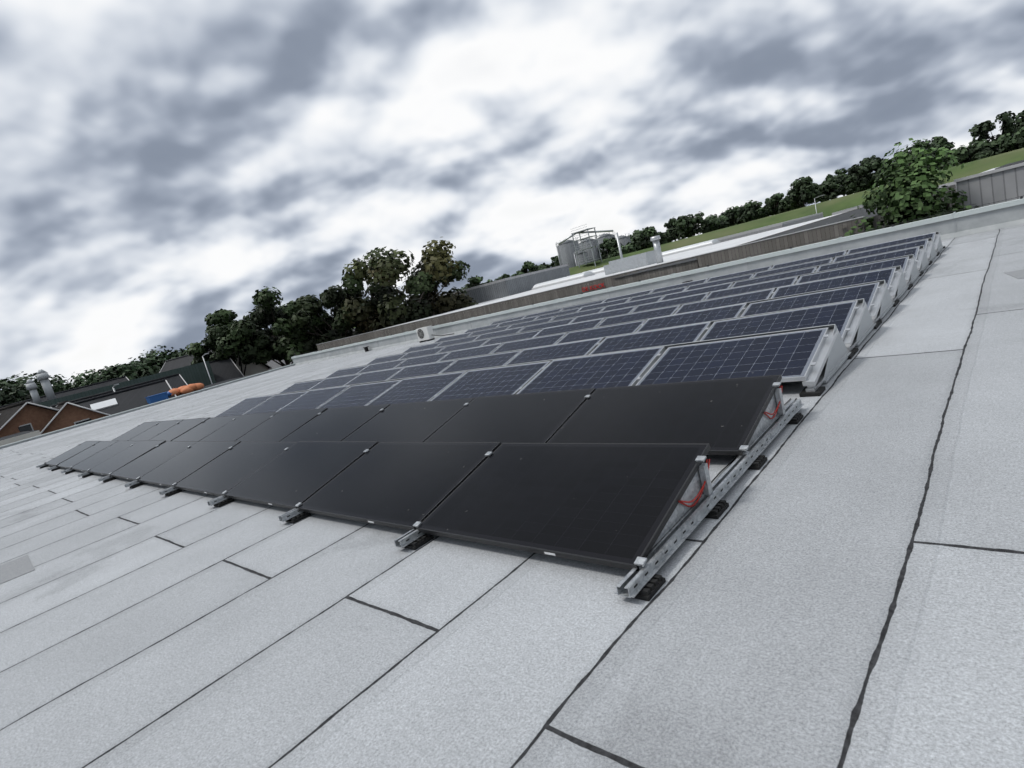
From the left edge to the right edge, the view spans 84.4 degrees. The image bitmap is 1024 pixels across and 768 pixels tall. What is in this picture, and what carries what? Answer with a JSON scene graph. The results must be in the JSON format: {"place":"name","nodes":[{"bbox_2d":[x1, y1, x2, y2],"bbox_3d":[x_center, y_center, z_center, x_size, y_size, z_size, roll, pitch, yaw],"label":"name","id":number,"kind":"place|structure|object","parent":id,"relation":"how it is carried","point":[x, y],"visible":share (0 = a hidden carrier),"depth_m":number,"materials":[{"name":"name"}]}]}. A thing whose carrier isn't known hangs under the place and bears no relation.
{"place":"outdoors","nodes":[
{"label":"outdoors","id":0,"kind":"place"},
{"bbox_2d":[0,196,1023,448],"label":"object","id":1,"kind":"structure","parent":0,"point":[984,218],"depth_m":18.49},
{"bbox_2d":[0,224,1023,767],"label":"roof deck","id":2,"kind":"structure","parent":1,"relation":"on","point":[842,586],"depth_m":2.75,"materials":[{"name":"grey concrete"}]},
{"bbox_2d":[36,382,803,600],"bbox_3d":[-5.039,1.008,9.768,18.078,0.342,3.110,-5,13,43],"label":"mounting frame","id":3,"kind":"object","parent":2,"relation":"on","point":[700,500],"visible":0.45,"depth_m":3.32,"materials":[{"name":"silver metal"}]},
{"bbox_2d":[44,375,781,570],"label":"black solar panels","id":4,"kind":"object","parent":3,"relation":"on","point":[603,476],"visible":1,"depth_m":4.70,"materials":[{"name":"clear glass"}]},
{"bbox_2d":[0,269,1023,583],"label":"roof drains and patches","id":5,"kind":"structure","parent":2,"relation":"on","point":[16,567],"depth_m":5.78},
{"bbox_2d":[218,231,944,414],"bbox_3d":[1.045,-1.226,13.628,14.160,0.412,11.345,-5,13,43],"label":"mounting frame","id":6,"kind":"object","parent":2,"relation":"on","point":[837,350],"visible":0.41,"depth_m":7.81,"materials":[{"name":"grey"}]},
{"bbox_2d":[215,232,935,416],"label":"solar panels","id":7,"kind":"object","parent":6,"relation":"on","point":[789,356],"visible":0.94,"depth_m":9.13,"materials":[{"name":"blue glass"}]},
{"bbox_2d":[363,280,692,351],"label":"roof vents","id":8,"kind":"object","parent":1,"relation":"on","point":[426,333],"visible":1,"depth_m":27.53,"materials":[{"name":"painted metal"},{"name":"plastic"}]},
{"bbox_2d":[0,0,1023,389],"label":"sky","id":9,"kind":"structure","parent":0,"point":[164,164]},
{"bbox_2d":[351,148,1023,328],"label":"grass field","id":10,"kind":"structure","parent":0,"point":[828,208],"depth_m":112.85,"materials":[{"name":"green plant"}]},
{"bbox_2d":[455,110,1023,291],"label":"tree line","id":11,"kind":"object","parent":10,"relation":"on","point":[804,192],"visible":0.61,"depth_m":132.65,"materials":[{"name":"green plant"}]},
{"bbox_2d":[954,160,1023,208],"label":"hall","id":12,"kind":"structure","parent":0,"point":[1000,183],"depth_m":18.89,"materials":[{"name":"grey metal"}]},
{"label":"ground","id":13,"kind":"structure","parent":0,"visible":0},
{"bbox_2d":[0,344,209,405],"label":"trees","id":14,"kind":"object","parent":13,"relation":"on","point":[11,391],"visible":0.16,"depth_m":100.40,"materials":[{"name":"green plant"}]},
{"bbox_2d":[555,224,630,267],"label":"silos","id":15,"kind":"object","parent":13,"relation":"on","point":[573,253],"visible":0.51,"depth_m":143.03,"materials":[{"name":"metal"}]},
{"label":"yard paving ground","id":16,"kind":"structure","parent":0,"visible":0},
{"bbox_2d":[0,345,271,445],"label":"neighbours","id":17,"kind":"structure","parent":16,"relation":"on","point":[48,412],"depth_m":44.45,"materials":[{"name":"brick"}]},
{"bbox_2d":[145,383,203,403],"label":"skip and tarps","id":18,"kind":"object","parent":16,"relation":"on","point":[186,389],"visible":0.93,"depth_m":43.44,"materials":[{"name":"blue plastic"}]},
{"bbox_2d":[186,237,477,375],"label":"trees","id":19,"kind":"object","parent":16,"relation":"on","point":[301,325],"visible":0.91,"depth_m":61.55,"materials":[{"name":"green plant"}]},
{"bbox_2d":[112,195,822,391],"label":"lamp posts","id":20,"kind":"object","parent":16,"relation":"on","point":[208,353],"visible":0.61,"depth_m":61.49,"materials":[{"name":"grey metal"}]},
{"bbox_2d":[267,182,957,369],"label":"halls","id":21,"kind":"object","parent":16,"relation":"on","point":[506,287],"visible":0.18,"depth_m":64.62,"materials":[{"name":"sheet metal cladding"},{"name":"concrete"}]},
{"bbox_2d":[317,184,955,350],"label":"timber building","id":22,"kind":"structure","parent":16,"relation":"on","point":[656,262],"depth_m":33.95,"materials":[{"name":"wood"}]},
{"bbox_2d":[582,283,604,291],"bbox_3d":[4.390,-5.202,30.424,1.460,0.238,0.030,-5,13,43],"label":"facade lettering","id":23,"kind":"object","parent":22,"relation":"attached to","point":[586,288],"visible":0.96,"depth_m":30.46,"materials":[{"name":"red"}]},
{"bbox_2d":[840,138,979,235],"bbox_3d":[14.423,-3.632,19.630,5.412,9.572,4.975,-14,9,2],"label":"tree behind parapet","id":24,"kind":"object","parent":16,"relation":"on","point":[903,202],"visible":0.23,"depth_m":18.82,"materials":[{"name":"green plant"}]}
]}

